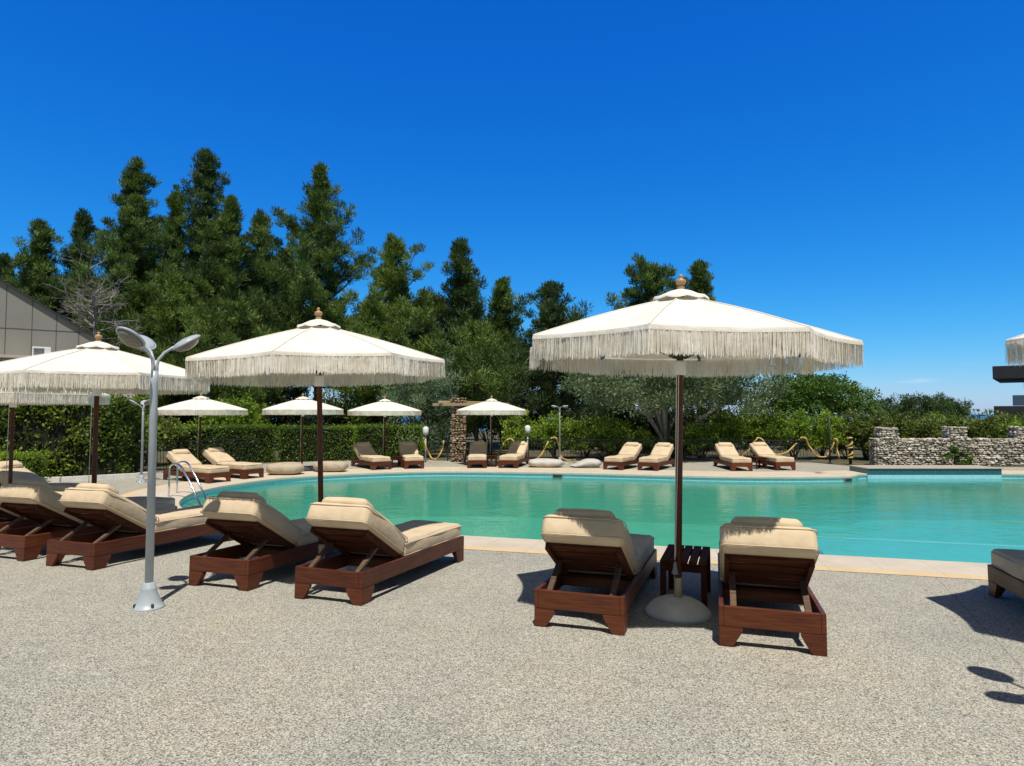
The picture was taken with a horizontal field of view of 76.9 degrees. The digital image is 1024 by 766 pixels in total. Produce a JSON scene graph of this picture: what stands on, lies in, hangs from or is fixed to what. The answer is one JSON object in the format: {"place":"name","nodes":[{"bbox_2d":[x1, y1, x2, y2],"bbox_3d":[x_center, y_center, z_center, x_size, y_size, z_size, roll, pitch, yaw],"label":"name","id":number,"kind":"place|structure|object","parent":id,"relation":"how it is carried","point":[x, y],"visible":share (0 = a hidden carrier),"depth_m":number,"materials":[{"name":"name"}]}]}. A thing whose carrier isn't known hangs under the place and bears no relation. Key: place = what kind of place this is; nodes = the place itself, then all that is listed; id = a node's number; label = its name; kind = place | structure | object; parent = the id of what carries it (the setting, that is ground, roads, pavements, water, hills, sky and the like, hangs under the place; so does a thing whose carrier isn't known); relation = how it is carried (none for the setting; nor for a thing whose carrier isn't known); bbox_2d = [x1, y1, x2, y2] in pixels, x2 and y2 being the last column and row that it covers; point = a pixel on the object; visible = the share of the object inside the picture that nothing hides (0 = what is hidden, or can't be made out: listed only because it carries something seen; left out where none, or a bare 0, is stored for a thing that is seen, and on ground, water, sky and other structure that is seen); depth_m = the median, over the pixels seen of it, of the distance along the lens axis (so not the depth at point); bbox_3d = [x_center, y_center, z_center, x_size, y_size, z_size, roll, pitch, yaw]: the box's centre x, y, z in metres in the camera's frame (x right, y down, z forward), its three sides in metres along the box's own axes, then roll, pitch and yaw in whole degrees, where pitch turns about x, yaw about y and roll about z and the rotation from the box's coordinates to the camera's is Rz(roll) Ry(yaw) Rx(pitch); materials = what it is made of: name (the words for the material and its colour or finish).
{"place":"outdoors","nodes":[
{"label":"outdoors","id":0,"kind":"place"},
{"bbox_2d":[0,279,134,400],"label":"panelled building","id":1,"kind":"structure","parent":0,"point":[27,323],"depth_m":23.93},
{"bbox_2d":[0,460,1023,765],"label":"pool deck","id":2,"kind":"structure","parent":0,"point":[446,660],"depth_m":4.15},
{"bbox_2d":[0,501,40,528],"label":"sun lounger","id":3,"kind":"object","parent":2,"relation":"on","point":[7,517],"visible":0.14,"depth_m":8.75,"materials":[{"name":"brown wood"}]},
{"bbox_2d":[0,450,52,482],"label":"trimmed hedge","id":4,"kind":"object","parent":2,"relation":"on","point":[32,461],"visible":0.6,"depth_m":15.94,"materials":[{"name":"green plant"}]},
{"bbox_2d":[0,460,101,491],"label":"sun lounger","id":5,"kind":"object","parent":2,"relation":"on","point":[20,472],"visible":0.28,"depth_m":12.66,"materials":[{"name":"fabric"}]},
{"bbox_2d":[0,387,109,483],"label":"fringed umbrella","id":6,"kind":"object","parent":2,"relation":"on","point":[13,399],"visible":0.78,"depth_m":11.00,"materials":[{"name":"white fabric"}]},
{"bbox_2d":[0,480,175,561],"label":"sun lounger","id":7,"kind":"object","parent":2,"relation":"on","point":[36,501],"visible":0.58,"depth_m":7.82,"materials":[{"name":"fabric"}]},
{"bbox_2d":[44,472,147,481],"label":"kerb","id":8,"kind":"structure","parent":2,"relation":"on","point":[89,477],"depth_m":17.88,"materials":[{"name":"white concrete"}]},
{"bbox_2d":[0,332,210,482],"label":"fringed umbrella","id":9,"kind":"object","parent":2,"relation":"on","point":[96,368],"visible":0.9,"depth_m":7.92,"materials":[{"name":"white fabric"}]},
{"bbox_2d":[46,483,232,570],"bbox_3d":[-4.560,1.679,8.223,0.720,0.914,2.204,-1,-5,18],"label":"sun lounger","id":10,"kind":"object","parent":2,"relation":"on","point":[114,516],"visible":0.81,"depth_m":7.45,"materials":[{"name":"fabric"}]},
{"bbox_2d":[116,326,200,611],"bbox_3d":[-3.156,0.745,5.606,0.617,2.408,0.616,0,-3,0],"label":"lamp post","id":11,"kind":"object","parent":2,"relation":"on","point":[149,599],"visible":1,"depth_m":5.62,"materials":[{"name":"metal"}]},
{"bbox_2d":[125,438,261,472],"bbox_3d":[-10.389,2.339,21.098,0.443,1.010,4.886,-2,-3,30],"label":"iron railing","id":12,"kind":"object","parent":2,"relation":"on","point":[188,445],"visible":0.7,"depth_m":21.10,"materials":[{"name":"metal"}]},
{"bbox_2d":[163,449,230,483],"bbox_3d":[-8.691,2.267,17.777,2.028,0.841,0.662,-2,-3,30],"label":"sun lounger","id":13,"kind":"object","parent":2,"relation":"on","point":[208,473],"visible":0.9,"depth_m":17.54,"materials":[{"name":"fabric"}]},
{"bbox_2d":[158,393,247,461],"bbox_3d":[-9.549,1.531,19.751,2.540,2.496,2.539,-1,-3,12],"label":"fringed umbrella","id":14,"kind":"object","parent":2,"relation":"on","point":[200,405],"visible":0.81,"depth_m":19.10,"materials":[{"name":"white fabric"}]},
{"bbox_2d":[202,447,263,478],"bbox_3d":[-8.220,2.319,18.884,2.028,0.841,0.662,-2,-3,30],"label":"sun lounger","id":15,"kind":"object","parent":2,"relation":"on","point":[219,456],"visible":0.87,"depth_m":18.64,"materials":[{"name":"fabric"}]},
{"bbox_2d":[188,491,335,590],"bbox_3d":[-2.524,1.631,7.369,0.720,0.914,2.204,-1,-5,18],"label":"sun lounger","id":16,"kind":"object","parent":2,"relation":"on","point":[272,538],"visible":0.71,"depth_m":6.54,"materials":[{"name":"fabric"}]},
{"bbox_2d":[262,393,342,470],"bbox_3d":[-6.808,1.580,20.950,2.461,2.510,2.460,-1,-3,22],"label":"fringed umbrella","id":17,"kind":"object","parent":2,"relation":"on","point":[302,405],"visible":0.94,"depth_m":20.33,"materials":[{"name":"white fabric"}]},
{"bbox_2d":[185,307,444,570],"bbox_3d":[-2.124,0.618,7.077,2.578,2.913,2.579,-1,-3,22],"label":"fringed umbrella","id":18,"kind":"object","parent":2,"relation":"on","point":[318,352],"visible":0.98,"depth_m":6.44,"materials":[{"name":"white fabric"}]},
{"bbox_2d":[351,442,391,469],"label":"sun lounger","id":19,"kind":"object","parent":2,"relation":"on","point":[365,453],"visible":1,"depth_m":21.84,"materials":[{"name":"fabric"}]},
{"bbox_2d":[294,497,463,605],"bbox_3d":[-1.289,1.604,6.882,0.720,0.914,2.204,-1,-5,20],"label":"sun lounger","id":20,"kind":"object","parent":2,"relation":"on","point":[361,533],"visible":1,"depth_m":6.12,"materials":[{"name":"brown wood"}]},
{"bbox_2d":[347,397,420,466],"bbox_3d":[-4.452,1.678,22.547,2.357,2.466,2.355,0,-3,10],"label":"fringed umbrella","id":21,"kind":"object","parent":2,"relation":"on","point":[384,407],"visible":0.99,"depth_m":21.92,"materials":[{"name":"white fabric"}]},
{"bbox_2d":[399,441,423,468],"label":"sun lounger","id":22,"kind":"object","parent":2,"relation":"on","point":[409,453],"visible":0.93,"depth_m":22.29,"materials":[{"name":"fabric"}]},
{"bbox_2d":[432,397,508,461],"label":"stone pillar","id":23,"kind":"structure","parent":2,"relation":"on","point":[458,439],"depth_m":24.54,"materials":[{"name":"stone"}]},
{"bbox_2d":[467,441,486,467],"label":"sun lounger","id":24,"kind":"object","parent":2,"relation":"on","point":[478,452],"visible":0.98,"depth_m":22.46,"materials":[{"name":"fabric"}]},
{"bbox_2d":[457,395,525,465],"bbox_3d":[-0.732,1.691,23.147,2.330,2.496,2.329,-1,-3,17],"label":"fringed umbrella","id":25,"kind":"object","parent":2,"relation":"on","point":[491,407],"visible":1,"depth_m":22.55,"materials":[{"name":"white fabric"}]},
{"bbox_2d":[498,441,528,467],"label":"sun lounger","id":26,"kind":"object","parent":2,"relation":"on","point":[515,455],"visible":0.99,"depth_m":22.66,"materials":[{"name":"fabric"}]},
{"bbox_2d":[130,467,1023,575],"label":"pool coping","id":27,"kind":"object","parent":2,"relation":"on","point":[185,491],"visible":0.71,"depth_m":16.99,"materials":[{"name":"stone"}]},
{"bbox_2d":[168,461,205,504],"bbox_3d":[-7.120,2.603,14.283,1.959,1.668,0.578,-2,-3,35],"label":"pool ladder","id":28,"kind":"object","parent":27,"relation":"attached to","point":[188,479],"visible":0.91,"depth_m":14.32,"materials":[{"name":"metal"}]},
{"bbox_2d":[266,462,303,474],"bbox_3d":[-6.880,2.592,19.601,1.108,0.359,0.838,0,-3,-6],"label":"beanbag","id":29,"kind":"object","parent":27,"relation":"on","point":[284,468],"visible":1,"depth_m":19.27,"materials":[{"name":"fabric"}]},
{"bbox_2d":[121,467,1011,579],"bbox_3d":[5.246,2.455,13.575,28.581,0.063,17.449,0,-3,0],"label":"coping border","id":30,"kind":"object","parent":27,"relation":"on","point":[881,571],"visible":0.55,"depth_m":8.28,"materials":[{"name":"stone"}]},
{"bbox_2d":[534,508,656,635],"bbox_3d":[0.879,1.562,6.104,0.720,0.914,2.204,-1,-5,19],"label":"sun lounger","id":31,"kind":"object","parent":2,"relation":"on","point":[595,548],"visible":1,"depth_m":5.25,"materials":[{"name":"brown wood"}]},
{"bbox_2d":[603,442,641,469],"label":"sun lounger","id":32,"kind":"object","parent":2,"relation":"on","point":[629,453],"visible":0.98,"depth_m":21.72,"materials":[{"name":"fabric"}]},
{"bbox_2d":[447,438,809,460],"bbox_3d":[4.349,2.573,24.783,13.752,0.889,0.352,0,-3,4],"label":"iron railing","id":33,"kind":"object","parent":2,"relation":"on","point":[591,443],"visible":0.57,"depth_m":24.86,"materials":[{"name":"metal"}]},
{"bbox_2d":[638,442,674,470],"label":"sun lounger","id":34,"kind":"object","parent":2,"relation":"on","point":[659,456],"visible":0.99,"depth_m":21.57,"materials":[{"name":"fabric"}]},
{"bbox_2d":[660,544,710,606],"bbox_3d":[1.630,1.805,6.022,0.400,0.430,0.740,-1,-3,19],"label":"side table","id":35,"kind":"object","parent":2,"relation":"on","point":[694,554],"visible":0.81,"depth_m":5.75,"materials":[{"name":"wood"}]},
{"bbox_2d":[529,274,863,623],"bbox_3d":[1.464,0.516,5.584,2.618,2.941,2.617,0,-3,0],"label":"fringed umbrella","id":36,"kind":"object","parent":2,"relation":"on","point":[680,332],"visible":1,"depth_m":5.06,"materials":[{"name":"white fabric"}]},
{"bbox_2d":[713,442,752,470],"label":"sun lounger","id":37,"kind":"object","parent":2,"relation":"on","point":[727,453],"visible":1,"depth_m":21.66,"materials":[{"name":"fabric"}]},
{"bbox_2d":[718,516,826,656],"bbox_3d":[2.191,1.540,5.679,0.720,0.914,2.204,-1,-5,17],"label":"sun lounger","id":38,"kind":"object","parent":2,"relation":"on","point":[768,559],"visible":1,"depth_m":4.78,"materials":[{"name":"brown wood"}]},
{"bbox_2d":[749,442,795,469],"bbox_3d":[8.790,2.463,21.946,0.662,0.841,2.028,0,-3,-6],"label":"sun lounger","id":39,"kind":"object","parent":2,"relation":"on","point":[774,460],"visible":0.85,"depth_m":21.72,"materials":[{"name":"fabric"}]},
{"bbox_2d":[987,549,1023,598],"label":"sun lounger","id":40,"kind":"object","parent":2,"relation":"on","point":[1006,569],"visible":1,"depth_m":5.96,"materials":[{"name":"brown wood"}]},
{"bbox_2d":[1005,334,1023,365],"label":"fringed umbrella","id":41,"kind":"object","parent":2,"relation":"on","point":[1013,344],"visible":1,"depth_m":5.24,"materials":[{"name":"white fabric"}]},
{"bbox_2d":[0,0,1023,413],"label":"sky","id":42,"kind":"structure","parent":0,"point":[850,168],"materials":[{"name":"blue"}]},
{"bbox_2d":[138,430,1023,471],"bbox_3d":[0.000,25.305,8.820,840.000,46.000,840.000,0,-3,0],"label":"ground","id":43,"kind":"structure","parent":0,"point":[857,458],"depth_m":28.51,"materials":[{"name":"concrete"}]},
{"bbox_2d":[0,251,26,283],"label":"pine tree","id":44,"kind":"object","parent":43,"relation":"on","point":[5,266],"visible":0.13,"depth_m":44.02,"materials":[{"name":"green plant"}]},
{"bbox_2d":[2,217,82,327],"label":"pine tree","id":45,"kind":"object","parent":43,"relation":"on","point":[38,263],"visible":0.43,"depth_m":39.76,"materials":[{"name":"green plant"}]},
{"bbox_2d":[0,395,148,476],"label":"tall hedge","id":46,"kind":"object","parent":43,"relation":"on","point":[61,432],"visible":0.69,"depth_m":18.54,"materials":[{"name":"green plant"}]},
{"bbox_2d":[48,207,115,331],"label":"pine tree","id":47,"kind":"object","parent":43,"relation":"on","point":[82,227],"visible":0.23,"depth_m":41.85,"materials":[{"name":"green plant"}]},
{"bbox_2d":[43,249,147,354],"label":"bare tree","id":48,"kind":"object","parent":43,"relation":"on","point":[94,303],"visible":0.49,"depth_m":29.91,"materials":[{"name":"plant"}]},
{"bbox_2d":[64,155,202,342],"bbox_3d":[-21.904,-4.991,38.677,10.353,17.320,7.294,1,-3,-22],"label":"pine tree","id":49,"kind":"object","parent":43,"relation":"on","point":[136,233],"visible":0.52,"depth_m":37.75,"materials":[{"name":"green plant"}]},
{"bbox_2d":[102,280,172,395],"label":"pine tree","id":50,"kind":"object","parent":43,"relation":"on","point":[139,296],"visible":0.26,"depth_m":34.24,"materials":[{"name":"green plant"}]},
{"bbox_2d":[75,268,229,449],"bbox_3d":[-17.367,-1.266,32.997,8.072,9.346,6.232,0,-3,0],"label":"pine tree","id":51,"kind":"object","parent":43,"relation":"on","point":[177,291],"visible":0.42,"depth_m":32.12,"materials":[{"name":"green plant"}]},
{"bbox_2d":[129,183,196,436],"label":"pine tree","id":52,"kind":"object","parent":43,"relation":"on","point":[173,224],"visible":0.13,"depth_m":41.11,"materials":[{"name":"green plant"}]},
{"bbox_2d":[139,410,206,465],"bbox_3d":[-12.884,1.891,22.954,3.800,2.226,2.851,0,-3,0],"label":"leafy shrub","id":53,"kind":"object","parent":43,"relation":"on","point":[168,422],"visible":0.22,"depth_m":22.75,"materials":[{"name":"green plant"}]},
{"bbox_2d":[146,145,277,428],"bbox_3d":[-18.272,-5.424,38.322,8.942,18.164,6.554,-2,-3,33],"label":"pine tree","id":54,"kind":"object","parent":43,"relation":"on","point":[205,180],"visible":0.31,"depth_m":38.33,"materials":[{"name":"green plant"}]},
{"bbox_2d":[165,423,277,465],"bbox_3d":[-10.734,2.229,24.011,3.755,1.541,1.246,2,-3,-38],"label":"trimmed hedge","id":55,"kind":"object","parent":43,"relation":"on","point":[263,450],"visible":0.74,"depth_m":23.95,"materials":[{"name":"green plant"}]},
{"bbox_2d":[162,295,284,423],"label":"pine tree","id":56,"kind":"object","parent":43,"relation":"on","point":[237,321],"visible":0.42,"depth_m":30.56,"materials":[{"name":"green plant"}]},
{"bbox_2d":[183,392,269,428],"bbox_3d":[-11.773,1.790,27.053,3.419,2.808,2.820,0,-3,0],"label":"leafy shrub","id":57,"kind":"object","parent":43,"relation":"on","point":[251,417],"visible":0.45,"depth_m":26.61,"materials":[{"name":"green plant"}]},
{"bbox_2d":[183,193,284,392],"bbox_3d":[-16.207,-3.709,37.730,5.694,14.664,7.882,0,-3,0],"label":"pine tree","id":58,"kind":"object","parent":43,"relation":"on","point":[228,274],"visible":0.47,"depth_m":36.83,"materials":[{"name":"green plant"}]},
{"bbox_2d":[238,208,295,391],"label":"pine tree","id":59,"kind":"object","parent":43,"relation":"on","point":[258,218],"visible":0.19,"depth_m":40.19,"materials":[{"name":"green plant"}]},
{"bbox_2d":[265,387,313,434],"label":"undergrowth shrub","id":60,"kind":"object","parent":43,"relation":"on","point":[295,417],"visible":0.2,"depth_m":35.76,"materials":[{"name":"green plant"}]},
{"bbox_2d":[245,161,377,419],"bbox_3d":[-10.907,-4.440,36.726,7.084,16.041,9.932,0,-3,0],"label":"pine tree","id":61,"kind":"object","parent":43,"relation":"on","point":[321,231],"visible":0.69,"depth_m":35.58,"materials":[{"name":"green plant"}]},
{"bbox_2d":[276,423,357,461],"bbox_3d":[-7.641,2.312,25.445,3.144,1.509,1.218,1,-3,-11],"label":"trimmed hedge","id":62,"kind":"object","parent":43,"relation":"on","point":[339,441],"visible":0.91,"depth_m":25.04,"materials":[{"name":"green plant"}]},
{"bbox_2d":[298,389,376,435],"bbox_3d":[-8.968,1.775,32.929,4.218,3.413,3.386,0,-3,0],"label":"undergrowth shrub","id":63,"kind":"object","parent":43,"relation":"on","point":[331,420],"visible":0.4,"depth_m":32.53,"materials":[{"name":"green plant"}]},
{"bbox_2d":[322,285,433,427],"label":"pine tree","id":64,"kind":"object","parent":43,"relation":"on","point":[373,312],"visible":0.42,"depth_m":30.62,"materials":[{"name":"green plant"}]},
{"bbox_2d":[355,422,424,459],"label":"trimmed hedge","id":65,"kind":"object","parent":43,"relation":"on","point":[373,437],"visible":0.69,"depth_m":25.69,"materials":[{"name":"green plant"}]},
{"bbox_2d":[340,231,447,424],"bbox_3d":[-6.452,-2.371,35.442,6.089,11.780,7.590,0,-3,0],"label":"pine tree","id":66,"kind":"object","parent":43,"relation":"on","point":[391,276],"visible":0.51,"depth_m":34.85,"materials":[{"name":"green plant"}]},
{"bbox_2d":[378,354,465,456],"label":"tree","id":67,"kind":"object","parent":43,"relation":"on","point":[427,386],"visible":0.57,"depth_m":26.97,"materials":[{"name":"plant"}]},
{"bbox_2d":[414,318,528,440],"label":"pine tree","id":68,"kind":"object","parent":43,"relation":"on","point":[468,351],"visible":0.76,"depth_m":29.15,"materials":[{"name":"green plant"}]},
{"bbox_2d":[413,236,536,400],"bbox_3d":[-2.402,-2.471,37.991,7.347,12.232,5.106,1,-3,-23],"label":"pine tree","id":69,"kind":"object","parent":43,"relation":"on","point":[463,300],"visible":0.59,"depth_m":36.66,"materials":[{"name":"green plant"}]},
{"bbox_2d":[468,276,536,446],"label":"pine tree","id":70,"kind":"object","parent":43,"relation":"on","point":[498,318],"visible":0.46,"depth_m":35.76,"materials":[{"name":"green plant"}]},
{"bbox_2d":[499,408,558,456],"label":"leafy shrub","id":71,"kind":"object","parent":43,"relation":"on","point":[518,432],"visible":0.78,"depth_m":25.85,"materials":[{"name":"green plant"}]},
{"bbox_2d":[486,279,599,448],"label":"pine tree","id":72,"kind":"object","parent":43,"relation":"on","point":[551,306],"visible":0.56,"depth_m":32.60,"materials":[{"name":"green plant"}]},
{"bbox_2d":[528,410,583,457],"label":"leafy shrub","id":73,"kind":"object","parent":43,"relation":"on","point":[565,429],"visible":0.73,"depth_m":26.11,"materials":[{"name":"green plant"}]},
{"bbox_2d":[556,414,611,457],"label":"leafy shrub","id":74,"kind":"object","parent":43,"relation":"on","point":[584,424],"visible":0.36,"depth_m":26.49,"materials":[{"name":"green plant"}]},
{"bbox_2d":[574,414,636,459],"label":"leafy shrub","id":75,"kind":"object","parent":43,"relation":"on","point":[608,430],"visible":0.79,"depth_m":25.79,"materials":[{"name":"green plant"}]},
{"bbox_2d":[598,426,658,454],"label":"leafy shrub","id":76,"kind":"object","parent":43,"relation":"on","point":[639,433],"visible":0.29,"depth_m":26.14,"materials":[{"name":"green plant"}]},
{"bbox_2d":[588,404,669,435],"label":"undergrowth shrub","id":77,"kind":"object","parent":43,"relation":"on","point":[645,423],"visible":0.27,"depth_m":30.81,"materials":[{"name":"green plant"}]},
{"bbox_2d":[600,252,688,411],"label":"pine tree","id":78,"kind":"object","parent":43,"relation":"on","point":[653,283],"visible":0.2,"depth_m":37.58,"materials":[{"name":"green plant"}]},
{"bbox_2d":[556,360,794,442],"bbox_3d":[6.635,0.450,26.988,9.958,5.557,9.248,0,-3,0],"label":"olive tree","id":79,"kind":"object","parent":43,"relation":"on","point":[618,392],"visible":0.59,"depth_m":24.58,"materials":[{"name":"green plant"}]},
{"bbox_2d":[683,258,716,409],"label":"pine tree","id":80,"kind":"object","parent":43,"relation":"on","point":[698,282],"visible":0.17,"depth_m":39.95,"materials":[{"name":"green plant"}]},
{"bbox_2d":[675,421,739,459],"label":"leafy shrub","id":81,"kind":"object","parent":43,"relation":"on","point":[693,430],"visible":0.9,"depth_m":25.68,"materials":[{"name":"green plant"}]},
{"bbox_2d":[683,400,739,450],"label":"undergrowth shrub","id":82,"kind":"object","parent":43,"relation":"on","point":[702,411],"visible":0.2,"depth_m":32.27,"materials":[{"name":"green plant"}]},
{"bbox_2d":[705,405,762,449],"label":"leafy shrub","id":83,"kind":"object","parent":43,"relation":"on","point":[732,426],"visible":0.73,"depth_m":26.15,"materials":[{"name":"green plant"}]},
{"bbox_2d":[739,408,792,450],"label":"leafy shrub","id":84,"kind":"object","parent":43,"relation":"on","point":[756,422],"visible":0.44,"depth_m":26.65,"materials":[{"name":"green plant"}]},
{"bbox_2d":[762,407,825,458],"bbox_3d":[11.491,2.066,26.188,2.640,2.166,1.840,-1,-3,22],"label":"leafy shrub","id":85,"kind":"object","parent":43,"relation":"on","point":[797,426],"visible":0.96,"depth_m":25.97,"materials":[{"name":"green plant"}]},
{"bbox_2d":[743,366,883,423],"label":"mastic tree","id":86,"kind":"object","parent":43,"relation":"on","point":[812,393],"visible":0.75,"depth_m":36.21,"materials":[{"name":"green plant"}]},
{"bbox_2d":[796,407,852,458],"bbox_3d":[12.780,2.077,26.391,2.652,2.171,2.141,0,-3,0],"label":"leafy shrub","id":87,"kind":"object","parent":43,"relation":"on","point":[834,433],"visible":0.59,"depth_m":26.04,"materials":[{"name":"green plant"}]},
{"bbox_2d":[831,408,887,459],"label":"leafy shrub","id":88,"kind":"object","parent":43,"relation":"on","point":[853,427],"visible":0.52,"depth_m":26.02,"materials":[{"name":"green plant"}]},
{"bbox_2d":[856,410,934,453],"bbox_3d":[14.988,2.086,25.571,2.978,2.076,2.374,0,-3,0],"label":"leafy shrub","id":89,"kind":"object","parent":43,"relation":"on","point":[902,423],"visible":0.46,"depth_m":25.22,"materials":[{"name":"green plant"}]},
{"bbox_2d":[861,391,974,421],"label":"shrub","id":90,"kind":"object","parent":43,"relation":"on","point":[947,406],"visible":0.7,"depth_m":44.62,"materials":[{"name":"green plant"}]},
{"bbox_2d":[892,411,949,437],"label":"leafy shrub","id":91,"kind":"object","parent":43,"relation":"on","point":[936,424],"visible":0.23,"depth_m":25.41,"materials":[{"name":"green plant"}]},
{"bbox_2d":[939,409,1014,437],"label":"leafy shrub","id":92,"kind":"object","parent":43,"relation":"on","point":[976,428],"visible":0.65,"depth_m":25.09,"materials":[{"name":"green plant"}]},
{"bbox_2d":[181,476,1023,548],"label":"pool water","id":93,"kind":"structure","parent":0,"point":[958,484],"depth_m":16.73,"materials":[{"name":"teal liquid"}]},
{"bbox_2d":[387,516,1023,548],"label":"pool floor","id":94,"kind":"structure","parent":0,"point":[663,534],"depth_m":18.12,"materials":[{"name":"tile"}]},
{"bbox_2d":[194,481,1023,525],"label":"pool wall","id":95,"kind":"structure","parent":94,"relation":"on","point":[536,510],"depth_m":19.83,"materials":[{"name":"tile"}]},
{"bbox_2d":[180,473,1023,579],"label":"waterline tiles","id":96,"kind":"object","parent":95,"relation":"attached to","point":[514,475],"visible":0.23,"depth_m":19.42,"materials":[{"name":"tile"}]},
{"bbox_2d":[848,465,1002,482],"bbox_3d":[12.977,2.870,20.323,4.176,0.476,1.110,0,-3,0],"label":"pool ledge","id":97,"kind":"object","parent":95,"relation":"on","point":[907,472],"visible":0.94,"depth_m":19.80,"materials":[{"name":"tile"}]},
{"bbox_2d":[817,537,1023,562],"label":"pool bench","id":98,"kind":"object","parent":94,"relation":"on","point":[908,550],"visible":0.21,"depth_m":11.38,"materials":[{"name":"paint"}]},
{"bbox_2d":[817,536,1023,546],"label":"pool edge","id":99,"kind":"object","parent":98,"relation":"on","point":[921,541],"visible":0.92,"depth_m":12.06,"materials":[{"name":"paint"}]},
{"bbox_2d":[868,426,1023,465],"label":"stone wall","id":100,"kind":"structure","parent":0,"point":[888,446],"depth_m":22.82,"materials":[{"name":"stone"}]},
{"bbox_2d":[992,365,1023,414],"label":"modern building","id":101,"kind":"structure","parent":0,"point":[1009,374],"depth_m":44.45,"materials":[{"name":"black glass"}]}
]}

